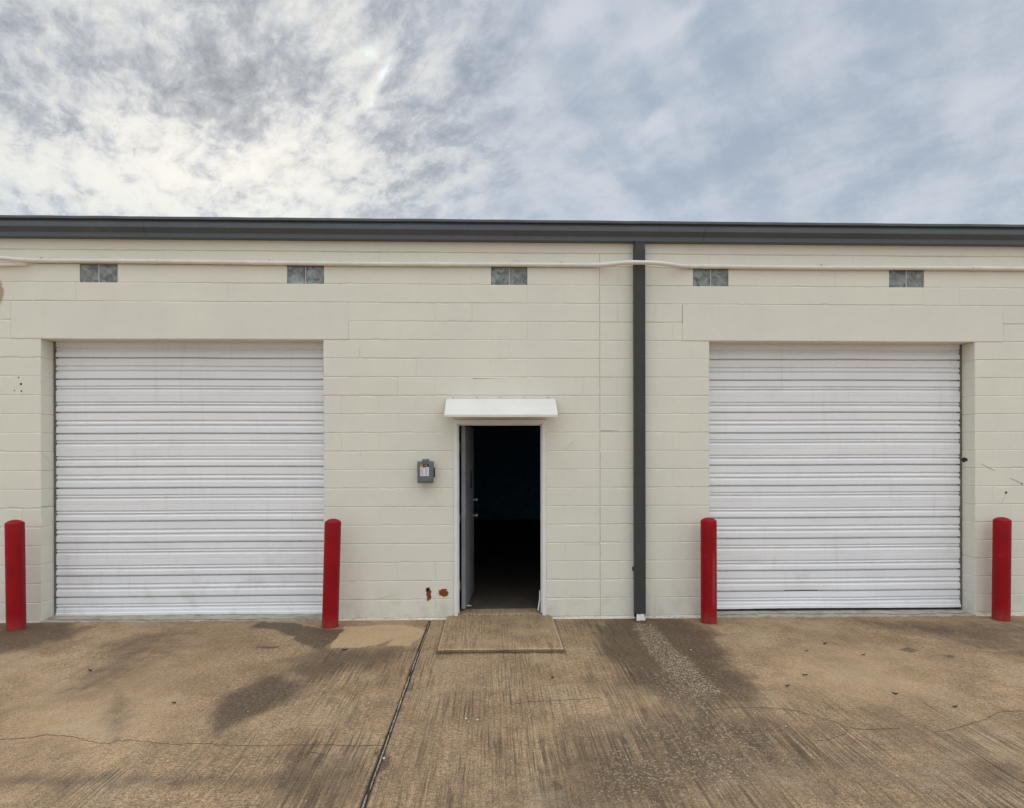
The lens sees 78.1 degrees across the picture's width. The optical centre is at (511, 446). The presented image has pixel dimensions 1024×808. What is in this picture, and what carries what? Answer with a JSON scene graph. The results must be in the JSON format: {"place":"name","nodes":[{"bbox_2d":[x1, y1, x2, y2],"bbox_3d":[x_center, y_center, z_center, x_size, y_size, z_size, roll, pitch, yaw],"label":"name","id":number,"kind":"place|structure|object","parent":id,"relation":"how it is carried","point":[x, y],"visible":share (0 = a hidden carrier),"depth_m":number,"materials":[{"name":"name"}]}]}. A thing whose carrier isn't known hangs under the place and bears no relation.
{"place":"outdoors","nodes":[
{"label":"outdoors","id":0,"kind":"place"},
{"bbox_2d":[0,620,428,807],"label":"pavement","id":1,"kind":"structure","parent":0,"point":[237,684],"depth_m":4.53,"materials":[{"name":"concrete"}]},
{"bbox_2d":[4,520,26,630],"bbox_3d":[-5.142,1.337,6.544,0.186,1.163,0.177,0,0,-2],"label":"bollard","id":2,"kind":"object","parent":1,"relation":"on","point":[15,575],"visible":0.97,"depth_m":6.48,"materials":[{"name":"red paint"}]},
{"bbox_2d":[321,519,340,628],"bbox_3d":[-1.904,1.341,6.654,0.204,1.166,0.177,0,0,-2],"label":"bollard","id":3,"kind":"object","parent":1,"relation":"on","point":[331,573],"visible":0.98,"depth_m":6.58,"materials":[{"name":"red paint"}]},
{"bbox_2d":[0,0,1023,224],"label":"sky","id":4,"kind":"structure","parent":0,"point":[812,111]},
{"bbox_2d":[366,616,1023,807],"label":"pavement","id":5,"kind":"structure","parent":0,"point":[643,731],"depth_m":4.41,"materials":[{"name":"concrete"}]},
{"bbox_2d":[361,621,430,807],"bbox_3d":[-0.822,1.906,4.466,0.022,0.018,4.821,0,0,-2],"label":"joint sealant","id":6,"kind":"object","parent":5,"relation":"in","point":[372,782],"visible":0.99,"depth_m":4.29,"materials":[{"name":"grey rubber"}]},
{"bbox_2d":[438,615,562,652],"bbox_3d":[-0.120,1.879,6.363,1.162,0.058,1.112,0,0,-2],"label":"concrete pad","id":7,"kind":"object","parent":5,"relation":"on","point":[465,634],"visible":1,"depth_m":6.24,"materials":[{"name":"beige concrete"}]},
{"bbox_2d":[0,215,1023,622],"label":"warehouse building","id":8,"kind":"structure","parent":5,"relation":"on","point":[198,443],"depth_m":7.02,"materials":[{"name":"beige paint"}]},
{"bbox_2d":[81,264,117,281],"bbox_3d":[-4.465,-1.876,6.918,0.399,0.205,0.194,0,0,-2],"label":"glass block window","id":9,"kind":"structure","parent":8,"relation":"in","point":[89,272],"depth_m":6.83,"materials":[{"name":"glass"}]},
{"bbox_2d":[54,342,323,615],"bbox_3d":[-3.569,0.365,7.062,3.014,3.123,0.062,0,0,-2],"label":"roller door","id":10,"kind":"structure","parent":8,"relation":"in","point":[189,476],"depth_m":7.05,"materials":[{"name":"white paint"}]},
{"bbox_2d":[288,266,323,283],"bbox_3d":[-2.254,-1.880,6.987,0.399,0.205,0.194,0,0,-2],"label":"glass block window","id":11,"kind":"structure","parent":8,"relation":"in","point":[296,274],"depth_m":6.89,"materials":[{"name":"glass"}]},
{"bbox_2d":[417,459,434,482],"bbox_3d":[-0.931,0.262,6.863,0.186,0.257,0.118,0,0,-2],"label":"electrical box","id":12,"kind":"object","parent":8,"relation":"attached to","point":[425,471],"visible":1,"depth_m":6.81,"materials":[{"name":"grey paint"}]},
{"bbox_2d":[459,426,477,608],"bbox_3d":[-0.506,0.791,7.495,0.107,2.056,0.880,0,0,5],"label":"door","id":13,"kind":"structure","parent":8,"relation":"in","point":[467,433],"depth_m":7.27,"materials":[{"name":"grey paint"}]},
{"bbox_2d":[444,396,557,416],"bbox_3d":[-0.117,-0.436,6.796,1.198,0.244,0.302,0,0,-2],"label":"awning","id":14,"kind":"object","parent":8,"relation":"attached to","point":[500,406],"depth_m":6.79,"materials":[{"name":"white paint"}]},
{"bbox_2d":[491,267,526,284],"bbox_3d":[-0.033,-1.884,7.055,0.399,0.205,0.194,0,0,-2],"label":"glass block window","id":15,"kind":"structure","parent":8,"relation":"in","point":[499,275],"depth_m":6.96,"materials":[{"name":"glass"}]},
{"bbox_2d":[0,256,1023,270],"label":"conduit pipe","id":16,"kind":"object","parent":8,"relation":"attached to","point":[41,259],"visible":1,"depth_m":6.89,"materials":[{"name":"beige paint"}]},
{"bbox_2d":[632,241,645,620],"bbox_3d":[1.401,-0.179,6.932,0.143,4.144,0.127,0,0,-2],"label":"downspout","id":17,"kind":"object","parent":8,"relation":"attached to","point":[639,483],"visible":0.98,"depth_m":6.91,"materials":[{"name":"grey paint"}]},
{"bbox_2d":[693,269,727,285],"bbox_3d":[2.207,-1.888,7.125,0.399,0.205,0.194,0,0,-2],"label":"glass block window","id":18,"kind":"structure","parent":8,"relation":"in","point":[701,277],"depth_m":7.03,"materials":[{"name":"glass"}]},
{"bbox_2d":[709,344,961,610],"bbox_3d":[3.700,0.352,7.288,3.023,3.123,0.064,0,0,-2],"label":"roller door","id":19,"kind":"structure","parent":8,"relation":"in","point":[835,470],"depth_m":7.27,"materials":[{"name":"white paint"}]},
{"bbox_2d":[889,270,922,286],"bbox_3d":[4.426,-1.891,7.194,0.399,0.205,0.194,0,0,-2],"label":"glass block window","id":20,"kind":"structure","parent":8,"relation":"in","point":[897,278],"depth_m":7.10,"materials":[{"name":"glass"}]},
{"bbox_2d":[0,681,1023,782],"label":"pavement crack","id":21,"kind":"object","parent":5,"relation":"on","point":[523,702],"visible":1,"depth_m":4.09,"materials":[{"name":"concrete"}]},
{"bbox_2d":[700,517,716,623],"bbox_3d":[2.131,1.348,6.841,0.177,1.164,0.177,0,0,-2],"label":"bollard","id":22,"kind":"object","parent":5,"relation":"on","point":[708,570],"visible":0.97,"depth_m":6.77,"materials":[{"name":"red paint"}]},
{"bbox_2d":[991,517,1011,621],"bbox_3d":[5.394,1.355,6.960,0.188,1.161,0.177,0,0,-2],"label":"bollard","id":23,"kind":"object","parent":5,"relation":"on","point":[1001,561],"visible":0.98,"depth_m":6.89,"materials":[{"name":"red paint"}]}
]}

